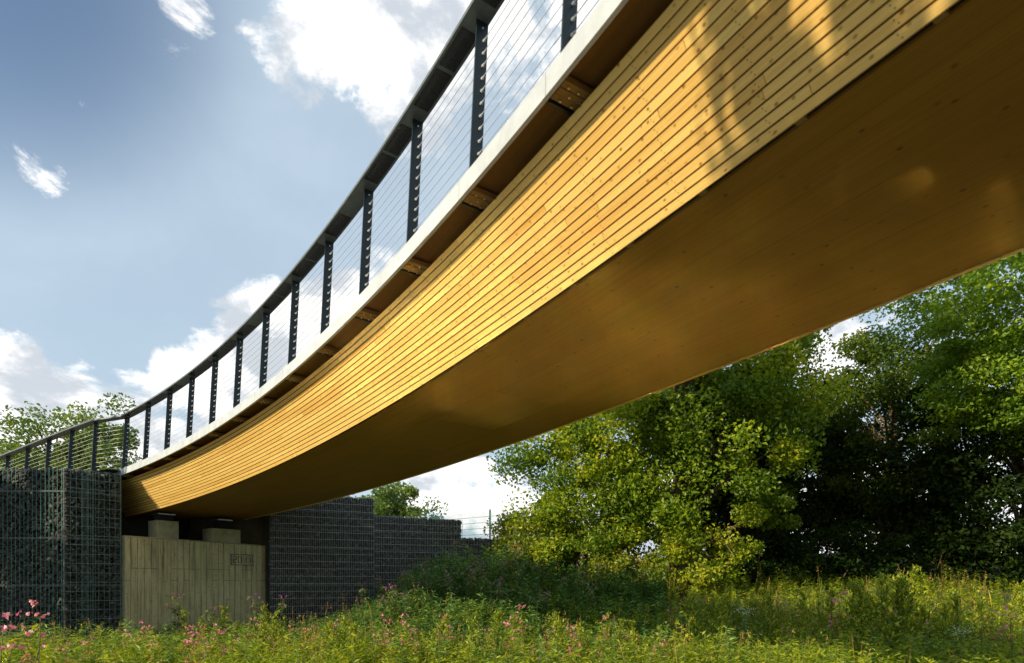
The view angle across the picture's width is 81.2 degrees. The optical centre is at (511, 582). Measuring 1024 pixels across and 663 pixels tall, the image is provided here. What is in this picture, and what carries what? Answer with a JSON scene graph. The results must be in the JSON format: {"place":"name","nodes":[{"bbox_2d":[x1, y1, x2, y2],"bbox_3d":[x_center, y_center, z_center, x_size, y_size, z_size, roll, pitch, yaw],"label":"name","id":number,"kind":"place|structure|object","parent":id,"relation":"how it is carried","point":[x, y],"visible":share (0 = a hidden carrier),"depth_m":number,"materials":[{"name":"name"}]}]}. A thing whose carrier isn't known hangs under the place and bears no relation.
{"place":"outdoors","nodes":[
{"label":"outdoors","id":0,"kind":"place"},
{"bbox_2d":[91,469,121,480],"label":"path","id":1,"kind":"structure","parent":0,"point":[111,471],"depth_m":13.49,"materials":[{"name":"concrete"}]},
{"bbox_2d":[0,415,124,470],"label":"ramp railing","id":2,"kind":"object","parent":1,"relation":"on","point":[49,439],"visible":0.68,"depth_m":14.29,"materials":[{"name":"black metal"}]},
{"bbox_2d":[0,0,1023,560],"label":"sky","id":3,"kind":"structure","parent":0,"point":[165,165],"materials":[{"name":"blue"}]},
{"bbox_2d":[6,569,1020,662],"bbox_3d":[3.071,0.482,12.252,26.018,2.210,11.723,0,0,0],"label":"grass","id":4,"kind":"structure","parent":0,"point":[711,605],"depth_m":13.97,"materials":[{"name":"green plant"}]},
{"bbox_2d":[189,516,1020,659],"bbox_3d":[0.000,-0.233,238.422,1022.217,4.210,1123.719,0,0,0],"label":"ground","id":5,"kind":"structure","parent":0,"point":[251,530],"depth_m":15.54,"materials":[{"name":"soil"}]},
{"bbox_2d":[0,612,36,662],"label":"balsam plant","id":6,"kind":"object","parent":5,"relation":"on","point":[8,648],"visible":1,"depth_m":4.80,"materials":[{"name":"pink plant"}]},
{"bbox_2d":[5,600,56,662],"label":"balsam plant","id":7,"kind":"object","parent":5,"relation":"on","point":[43,643],"visible":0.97,"depth_m":5.29,"materials":[{"name":"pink plant"}]},
{"bbox_2d":[0,467,122,647],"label":"gabion wall","id":8,"kind":"structure","parent":5,"relation":"on","point":[60,544],"depth_m":12.70,"materials":[{"name":"stone"}]},
{"bbox_2d":[0,401,122,470],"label":"round tree","id":9,"kind":"object","parent":5,"relation":"on","point":[35,432],"visible":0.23,"depth_m":26.50,"materials":[{"name":"green plant"}]},
{"bbox_2d":[52,392,142,470],"bbox_3d":[-18.352,-5.184,27.222,3.958,6.769,4.326,0,0,0],"label":"round tree","id":10,"kind":"object","parent":5,"relation":"on","point":[80,418],"visible":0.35,"depth_m":26.36,"materials":[{"name":"green plant"}]},
{"bbox_2d":[164,593,183,637],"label":"balsam plant","id":11,"kind":"object","parent":5,"relation":"on","point":[177,614],"visible":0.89,"depth_m":12.65,"materials":[{"name":"green plant"}]},
{"bbox_2d":[172,609,190,643],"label":"mugwort plant","id":12,"kind":"object","parent":5,"relation":"on","point":[183,619],"visible":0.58,"depth_m":12.43,"materials":[{"name":"green plant"}]},
{"bbox_2d":[118,512,264,640],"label":"bridge pier","id":13,"kind":"structure","parent":5,"relation":"on","point":[220,565],"depth_m":14.40,"materials":[{"name":"concrete"}]},
{"bbox_2d":[115,0,1023,521],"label":"footbridge","id":14,"kind":"object","parent":13,"relation":"on","point":[643,198],"visible":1,"depth_m":4.28,"materials":[{"name":"orange wood"}]},
{"bbox_2d":[183,637,203,662],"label":"balsam plant","id":15,"kind":"object","parent":5,"relation":"on","point":[190,653],"visible":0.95,"depth_m":7.46,"materials":[{"name":"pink plant"}]},
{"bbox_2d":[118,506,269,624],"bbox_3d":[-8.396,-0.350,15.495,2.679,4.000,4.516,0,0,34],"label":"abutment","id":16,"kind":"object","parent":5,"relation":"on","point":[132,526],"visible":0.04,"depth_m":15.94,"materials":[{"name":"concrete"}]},
{"bbox_2d":[204,623,228,662],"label":"balsam plant","id":17,"kind":"object","parent":5,"relation":"on","point":[223,632],"visible":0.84,"depth_m":7.74,"materials":[{"name":"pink plant"}]},
{"bbox_2d":[215,605,232,637],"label":"mugwort plant","id":18,"kind":"object","parent":5,"relation":"on","point":[224,610],"visible":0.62,"depth_m":12.95,"materials":[{"name":"green plant"}]},
{"bbox_2d":[246,596,268,629],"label":"balsam plant","id":19,"kind":"object","parent":5,"relation":"on","point":[256,618],"visible":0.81,"depth_m":13.32,"materials":[{"name":"green plant"}]},
{"bbox_2d":[249,622,275,662],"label":"mugwort plant","id":20,"kind":"object","parent":5,"relation":"on","point":[264,633],"visible":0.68,"depth_m":8.98,"materials":[{"name":"green plant"}]},
{"bbox_2d":[255,604,272,630],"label":"mugwort plant","id":21,"kind":"object","parent":5,"relation":"on","point":[262,609],"visible":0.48,"depth_m":13.21,"materials":[{"name":"green plant"}]},
{"bbox_2d":[266,610,285,654],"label":"mugwort plant","id":22,"kind":"object","parent":5,"relation":"on","point":[275,626],"visible":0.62,"depth_m":10.62,"materials":[{"name":"green plant"}]},
{"bbox_2d":[272,595,287,622],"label":"balsam plant","id":23,"kind":"object","parent":5,"relation":"on","point":[282,605],"visible":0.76,"depth_m":13.99,"materials":[{"name":"green plant"}]},
{"bbox_2d":[317,620,339,662],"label":"mugwort plant","id":24,"kind":"object","parent":5,"relation":"on","point":[330,623],"visible":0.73,"depth_m":8.43,"materials":[{"name":"green plant"}]},
{"bbox_2d":[325,613,360,662],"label":"mugwort plant","id":25,"kind":"object","parent":5,"relation":"on","point":[343,620],"visible":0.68,"depth_m":8.50,"materials":[{"name":"green plant"}]},
{"bbox_2d":[346,622,361,651],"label":"mugwort plant","id":26,"kind":"object","parent":5,"relation":"on","point":[352,629],"visible":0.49,"depth_m":8.82,"materials":[{"name":"green plant"}]},
{"bbox_2d":[372,614,391,662],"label":"balsam plant","id":27,"kind":"object","parent":5,"relation":"on","point":[381,647],"visible":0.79,"depth_m":8.21,"materials":[{"name":"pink plant"}]},
{"bbox_2d":[103,538,670,662],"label":"grass","id":28,"kind":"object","parent":5,"relation":"on","point":[652,590],"visible":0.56,"depth_m":13.52,"materials":[{"name":"green plant"}]},
{"bbox_2d":[380,583,396,638],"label":"balsam plant","id":29,"kind":"object","parent":5,"relation":"on","point":[387,611],"visible":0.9,"depth_m":12.18,"materials":[{"name":"green plant"}]},
{"bbox_2d":[346,481,448,519],"bbox_3d":[-6.329,-3.117,30.861,6.118,4.670,5.260,0,0,0],"label":"round tree","id":30,"kind":"object","parent":5,"relation":"on","point":[389,501],"visible":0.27,"depth_m":30.30,"materials":[{"name":"green plant"}]},
{"bbox_2d":[398,614,416,657],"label":"balsam plant","id":31,"kind":"object","parent":5,"relation":"on","point":[400,639],"visible":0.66,"depth_m":8.31,"materials":[{"name":"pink plant"}]},
{"bbox_2d":[268,496,564,635],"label":"gabion wall","id":32,"kind":"structure","parent":5,"relation":"on","point":[332,552],"depth_m":16.56,"materials":[{"name":"stone"}]},
{"bbox_2d":[425,613,459,662],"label":"mugwort plant","id":33,"kind":"object","parent":5,"relation":"on","point":[445,620],"visible":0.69,"depth_m":8.44,"materials":[{"name":"green plant"}]},
{"bbox_2d":[460,565,478,610],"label":"balsam plant","id":34,"kind":"object","parent":5,"relation":"on","point":[469,588],"visible":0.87,"depth_m":13.02,"materials":[{"name":"green plant"}]},
{"bbox_2d":[460,616,488,662],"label":"mugwort plant","id":35,"kind":"object","parent":5,"relation":"on","point":[472,625],"visible":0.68,"depth_m":8.46,"materials":[{"name":"green plant"}]},
{"bbox_2d":[477,569,492,617],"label":"balsam plant","id":36,"kind":"object","parent":5,"relation":"on","point":[484,586],"visible":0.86,"depth_m":12.69,"materials":[{"name":"green plant"}]},
{"bbox_2d":[482,610,513,662],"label":"mugwort plant","id":37,"kind":"object","parent":5,"relation":"on","point":[498,616],"visible":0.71,"depth_m":9.02,"materials":[{"name":"green plant"}]},
{"bbox_2d":[0,558,1023,662],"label":"meadow weeds","id":38,"kind":"object","parent":5,"relation":"on","point":[974,653],"visible":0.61,"depth_m":9.06,"materials":[{"name":"green plant"}]},
{"bbox_2d":[503,616,522,661],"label":"balsam plant","id":39,"kind":"object","parent":5,"relation":"on","point":[510,639],"visible":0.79,"depth_m":8.13,"materials":[{"name":"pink plant"}]},
{"bbox_2d":[432,509,599,561],"bbox_3d":[0.169,-1.552,19.971,7.442,1.863,0.831,0,0,28],"label":"wire fence","id":40,"kind":"object","parent":5,"relation":"on","point":[459,516],"visible":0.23,"depth_m":20.60,"materials":[{"name":"white"}]},
{"bbox_2d":[483,504,553,563],"bbox_3d":[0.239,-1.064,17.910,2.608,2.513,2.498,0,0,-27],"label":"elder bush","id":41,"kind":"object","parent":5,"relation":"on","point":[501,524],"visible":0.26,"depth_m":17.53,"materials":[{"name":"green plant"}]},
{"bbox_2d":[510,604,530,652],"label":"balsam plant","id":42,"kind":"object","parent":5,"relation":"on","point":[520,631],"visible":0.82,"depth_m":9.54,"materials":[{"name":"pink plant"}]},
{"bbox_2d":[502,507,601,578],"bbox_3d":[1.282,-0.836,17.215,3.128,2.672,3.088,0,0,0],"label":"thorn bush","id":43,"kind":"object","parent":5,"relation":"on","point":[528,542],"visible":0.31,"depth_m":16.41,"materials":[{"name":"green plant"}]},
{"bbox_2d":[543,615,568,662],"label":"mugwort plant","id":44,"kind":"object","parent":5,"relation":"on","point":[559,627],"visible":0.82,"depth_m":8.56,"materials":[{"name":"green plant"}]},
{"bbox_2d":[543,609,570,653],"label":"mugwort plant","id":45,"kind":"object","parent":5,"relation":"on","point":[552,620],"visible":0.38,"depth_m":9.95,"materials":[{"name":"green plant"}]},
{"bbox_2d":[565,625,584,662],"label":"balsam plant","id":46,"kind":"object","parent":5,"relation":"on","point":[570,649],"visible":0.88,"depth_m":7.97,"materials":[{"name":"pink plant"}]},
{"bbox_2d":[505,434,669,575],"bbox_3d":[2.059,-1.959,16.304,4.502,4.427,3.429,0,0,0],"label":"sapling","id":47,"kind":"object","parent":5,"relation":"on","point":[599,542],"visible":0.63,"depth_m":15.69,"materials":[{"name":"green plant"}]},
{"bbox_2d":[583,580,597,626],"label":"balsam plant","id":48,"kind":"object","parent":5,"relation":"on","point":[591,594],"visible":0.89,"depth_m":12.15,"materials":[{"name":"green plant"}]},
{"bbox_2d":[599,611,619,655],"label":"mugwort plant","id":49,"kind":"object","parent":5,"relation":"on","point":[607,615],"visible":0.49,"depth_m":10.45,"materials":[{"name":"green plant"}]},
{"bbox_2d":[612,618,628,649],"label":"mugwort plant","id":50,"kind":"object","parent":5,"relation":"on","point":[622,625],"visible":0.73,"depth_m":10.25,"materials":[{"name":"green plant"}]},
{"bbox_2d":[567,545,676,596],"bbox_3d":[2.802,-0.130,15.201,2.602,1.704,2.048,0,0,38],"label":"hazel bush","id":51,"kind":"object","parent":5,"relation":"on","point":[626,561],"visible":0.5,"depth_m":14.92,"materials":[{"name":"green plant"}]},
{"bbox_2d":[625,627,647,662],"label":"mugwort plant","id":52,"kind":"object","parent":5,"relation":"on","point":[632,634],"visible":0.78,"depth_m":8.72,"materials":[{"name":"green plant"}]},
{"bbox_2d":[486,323,865,588],"bbox_3d":[4.078,-4.104,16.621,9.569,8.804,7.980,0,0,0],"label":"maple tree","id":53,"kind":"object","parent":5,"relation":"on","point":[768,399],"visible":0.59,"depth_m":14.81,"materials":[{"name":"green plant"}]},
{"bbox_2d":[668,592,709,658],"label":"mugwort plant","id":54,"kind":"object","parent":5,"relation":"on","point":[692,614],"visible":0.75,"depth_m":9.44,"materials":[{"name":"green plant"}]},
{"bbox_2d":[692,617,708,652],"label":"mugwort plant","id":55,"kind":"object","parent":5,"relation":"on","point":[701,622],"visible":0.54,"depth_m":10.27,"materials":[{"name":"green plant"}]},
{"bbox_2d":[639,522,765,595],"bbox_3d":[4.798,-0.544,14.973,3.129,1.980,2.150,0,0,0],"label":"hazel bush","id":56,"kind":"object","parent":5,"relation":"on","point":[724,558],"visible":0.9,"depth_m":14.70,"materials":[{"name":"green plant"}]},
{"bbox_2d":[693,606,714,643],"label":"mugwort plant","id":57,"kind":"object","parent":5,"relation":"on","point":[703,610],"visible":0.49,"depth_m":10.90,"materials":[{"name":"green plant"}]},
{"bbox_2d":[640,438,768,566],"bbox_3d":[6.454,-2.786,21.785,5.321,6.117,4.287,0,0,0],"label":"broadleaf tree","id":58,"kind":"object","parent":5,"relation":"on","point":[667,491],"visible":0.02,"depth_m":21.12,"materials":[{"name":"green plant"}]},
{"bbox_2d":[708,600,730,657],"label":"mugwort plant","id":59,"kind":"object","parent":5,"relation":"on","point":[720,618],"visible":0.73,"depth_m":9.42,"materials":[{"name":"green plant"}]},
{"bbox_2d":[707,594,742,661],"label":"mugwort plant","id":60,"kind":"object","parent":5,"relation":"on","point":[724,601],"visible":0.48,"depth_m":10.06,"materials":[{"name":"green plant"}]},
{"bbox_2d":[713,583,742,633],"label":"mugwort plant","id":61,"kind":"object","parent":5,"relation":"on","point":[728,603],"visible":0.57,"depth_m":10.98,"materials":[{"name":"green plant"}]},
{"bbox_2d":[659,343,840,582],"bbox_3d":[7.369,-4.102,18.644,5.356,8.645,5.572,0,0,42],"label":"maple tree","id":62,"kind":"object","parent":5,"relation":"on","point":[792,481],"visible":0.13,"depth_m":17.54,"materials":[{"name":"green plant"}]},
{"bbox_2d":[744,590,761,623],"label":"mugwort plant","id":63,"kind":"object","parent":5,"relation":"on","point":[753,608],"visible":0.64,"depth_m":12.19,"materials":[{"name":"green plant"}]},
{"bbox_2d":[698,524,826,588],"bbox_3d":[7.162,-0.725,17.260,3.669,2.090,2.567,0,0,-28],"label":"understorey shrub","id":64,"kind":"object","parent":5,"relation":"on","point":[767,553],"visible":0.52,"depth_m":16.94,"materials":[{"name":"green plant"}]},
{"bbox_2d":[750,587,779,632],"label":"mugwort plant","id":65,"kind":"object","parent":5,"relation":"on","point":[762,591],"visible":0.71,"depth_m":11.16,"materials":[{"name":"green plant"}]},
{"bbox_2d":[759,609,781,646],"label":"mugwort plant","id":66,"kind":"object","parent":5,"relation":"on","point":[768,621],"visible":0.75,"depth_m":10.55,"materials":[{"name":"green plant"}]},
{"bbox_2d":[756,587,787,641],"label":"mugwort plant","id":67,"kind":"object","parent":5,"relation":"on","point":[771,593],"visible":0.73,"depth_m":10.97,"materials":[{"name":"green plant"}]},
{"bbox_2d":[684,399,903,578],"bbox_3d":[9.876,-3.525,21.665,8.370,7.411,6.046,0,0,0],"label":"broadleaf tree","id":68,"kind":"object","parent":5,"relation":"on","point":[818,505],"visible":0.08,"depth_m":20.04,"materials":[{"name":"green plant"}]},
{"bbox_2d":[791,591,824,641],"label":"mugwort plant","id":69,"kind":"object","parent":5,"relation":"on","point":[802,606],"visible":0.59,"depth_m":10.94,"materials":[{"name":"green plant"}]},
{"bbox_2d":[795,605,822,658],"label":"mugwort plant","id":70,"kind":"object","parent":5,"relation":"on","point":[804,629],"visible":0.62,"depth_m":9.59,"materials":[{"name":"green plant"}]},
{"bbox_2d":[808,599,829,645],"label":"mugwort plant","id":71,"kind":"object","parent":5,"relation":"on","point":[821,614],"visible":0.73,"depth_m":11.21,"materials":[{"name":"green plant"}]},
{"bbox_2d":[786,488,877,574],"bbox_3d":[11.217,-1.782,21.206,6.128,3.362,2.627,0,0,0],"label":"understorey shrub","id":72,"kind":"object","parent":5,"relation":"on","point":[836,551],"visible":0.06,"depth_m":20.68,"materials":[{"name":"green plant"}]},
{"bbox_2d":[821,588,842,635],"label":"mugwort plant","id":73,"kind":"object","parent":5,"relation":"on","point":[831,605],"visible":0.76,"depth_m":11.53,"materials":[{"name":"green plant"}]},
{"bbox_2d":[774,515,905,588],"bbox_3d":[9.459,-0.763,17.638,3.594,2.498,2.474,0,0,0],"label":"understorey shrub","id":74,"kind":"object","parent":5,"relation":"on","point":[847,555],"visible":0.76,"depth_m":17.38,"materials":[{"name":"green plant"}]},
{"bbox_2d":[827,592,855,652],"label":"balsam plant","id":75,"kind":"object","parent":5,"relation":"on","point":[833,621],"visible":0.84,"depth_m":9.14,"materials":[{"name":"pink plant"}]},
{"bbox_2d":[830,577,870,644],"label":"mugwort plant","id":76,"kind":"object","parent":5,"relation":"on","point":[846,603],"visible":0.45,"depth_m":10.76,"materials":[{"name":"green plant"}]},
{"bbox_2d":[839,599,875,657],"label":"mugwort plant","id":77,"kind":"object","parent":5,"relation":"on","point":[855,612],"visible":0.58,"depth_m":9.80,"materials":[{"name":"green plant"}]},
{"bbox_2d":[840,579,887,651],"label":"mugwort plant","id":78,"kind":"object","parent":5,"relation":"on","point":[858,595],"visible":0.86,"depth_m":9.75,"materials":[{"name":"green plant"}]},
{"bbox_2d":[850,590,879,650],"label":"mugwort plant","id":79,"kind":"object","parent":5,"relation":"on","point":[868,617],"visible":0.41,"depth_m":10.41,"materials":[{"name":"green plant"}]},
{"bbox_2d":[861,581,912,657],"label":"mugwort plant","id":80,"kind":"object","parent":5,"relation":"on","point":[887,588],"visible":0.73,"depth_m":9.55,"materials":[{"name":"green plant"}]},
{"bbox_2d":[868,572,909,647],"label":"mugwort plant","id":81,"kind":"object","parent":5,"relation":"on","point":[877,580],"visible":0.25,"depth_m":10.31,"materials":[{"name":"green plant"}]},
{"bbox_2d":[888,610,908,656],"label":"mugwort plant","id":82,"kind":"object","parent":5,"relation":"on","point":[897,626],"visible":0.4,"depth_m":10.00,"materials":[{"name":"green plant"}]},
{"bbox_2d":[794,291,1009,577],"bbox_3d":[12.610,-4.305,19.633,6.953,9.073,6.236,0,0,-35],"label":"broadleaf tree","id":83,"kind":"object","parent":5,"relation":"on","point":[885,495],"visible":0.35,"depth_m":18.60,"materials":[{"name":"green plant"}]},
{"bbox_2d":[877,570,930,645],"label":"mugwort plant","id":84,"kind":"object","parent":5,"relation":"on","point":[896,597],"visible":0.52,"depth_m":10.24,"materials":[{"name":"green plant"}]},
{"bbox_2d":[881,576,927,644],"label":"mugwort plant","id":85,"kind":"object","parent":5,"relation":"on","point":[903,602],"visible":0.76,"depth_m":10.12,"materials":[{"name":"green plant"}]},
{"bbox_2d":[885,589,923,644],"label":"mugwort plant","id":86,"kind":"object","parent":5,"relation":"on","point":[912,625],"visible":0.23,"depth_m":10.38,"materials":[{"name":"green plant"}]},
{"bbox_2d":[904,564,926,644],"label":"mugwort plant","id":87,"kind":"object","parent":5,"relation":"on","point":[915,576],"visible":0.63,"depth_m":11.32,"materials":[{"name":"green plant"}]},
{"bbox_2d":[910,610,924,645],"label":"mugwort plant","id":88,"kind":"object","parent":5,"relation":"on","point":[916,621],"visible":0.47,"depth_m":10.68,"materials":[{"name":"green plant"}]},
{"bbox_2d":[854,533,994,585],"bbox_3d":[12.065,-0.560,17.325,4.035,1.786,2.156,0,0,0],"label":"understorey shrub","id":89,"kind":"object","parent":5,"relation":"on","point":[900,544],"visible":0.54,"depth_m":16.83,"materials":[{"name":"green plant"}]},
{"bbox_2d":[909,576,947,637],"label":"mugwort plant","id":90,"kind":"object","parent":5,"relation":"on","point":[926,581],"visible":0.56,"depth_m":11.39,"materials":[{"name":"green plant"}]},
{"bbox_2d":[915,583,943,645],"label":"mugwort plant","id":91,"kind":"object","parent":5,"relation":"on","point":[922,608],"visible":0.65,"depth_m":10.97,"materials":[{"name":"green plant"}]},
{"bbox_2d":[852,251,1023,457],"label":"feathery tree","id":92,"kind":"object","parent":5,"relation":"on","point":[994,345],"visible":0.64,"depth_m":13.76,"materials":[{"name":"green plant"}]},
{"bbox_2d":[853,351,1023,587],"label":"broadleaf tree","id":93,"kind":"object","parent":5,"relation":"on","point":[1004,538],"visible":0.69,"depth_m":16.22,"materials":[{"name":"green plant"}]},
{"bbox_2d":[923,598,956,651],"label":"mugwort plant","id":94,"kind":"object","parent":5,"relation":"on","point":[942,608],"visible":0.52,"depth_m":10.38,"materials":[{"name":"green plant"}]},
{"bbox_2d":[929,609,953,644],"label":"mugwort plant","id":95,"kind":"object","parent":5,"relation":"on","point":[947,638],"visible":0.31,"depth_m":10.61,"materials":[{"name":"green plant"}]},
{"bbox_2d":[935,587,968,636],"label":"mugwort plant","id":96,"kind":"object","parent":5,"relation":"on","point":[949,591],"visible":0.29,"depth_m":10.99,"materials":[{"name":"green plant"}]},
{"bbox_2d":[942,588,964,654],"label":"mugwort plant","id":97,"kind":"object","parent":5,"relation":"on","point":[956,593],"visible":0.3,"depth_m":10.92,"materials":[{"name":"green plant"}]},
{"bbox_2d":[944,593,976,657],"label":"mugwort plant","id":98,"kind":"object","parent":5,"relation":"on","point":[957,604],"visible":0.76,"depth_m":9.70,"materials":[{"name":"green plant"}]},
{"bbox_2d":[962,582,996,646],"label":"mugwort plant","id":99,"kind":"object","parent":5,"relation":"on","point":[979,596],"visible":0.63,"depth_m":10.85,"materials":[{"name":"green plant"}]},
{"bbox_2d":[973,597,993,642],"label":"mugwort plant","id":100,"kind":"object","parent":5,"relation":"on","point":[980,604],"visible":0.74,"depth_m":10.67,"materials":[{"name":"green plant"}]},
{"bbox_2d":[984,603,1018,650],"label":"mugwort plant","id":101,"kind":"object","parent":5,"relation":"on","point":[1000,622],"visible":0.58,"depth_m":10.66,"materials":[{"name":"green plant"}]},
{"bbox_2d":[994,605,1023,662],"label":"balsam plant","id":102,"kind":"object","parent":5,"relation":"on","point":[1014,638],"visible":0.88,"depth_m":7.61,"materials":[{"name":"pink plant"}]},
{"bbox_2d":[997,537,1023,587],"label":"understorey shrub","id":103,"kind":"object","parent":5,"relation":"on","point":[1016,565],"visible":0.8,"depth_m":15.60,"materials":[{"name":"green plant"}]},
{"bbox_2d":[1004,592,1023,639],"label":"mugwort plant","id":104,"kind":"object","parent":5,"relation":"on","point":[1018,597],"visible":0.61,"depth_m":10.87,"materials":[{"name":"green plant"}]},
{"bbox_2d":[964,615,1014,651],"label":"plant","id":105,"kind":"object","parent":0,"point":[998,635],"visible":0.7,"depth_m":9.72,"materials":[{"name":"green plant"}]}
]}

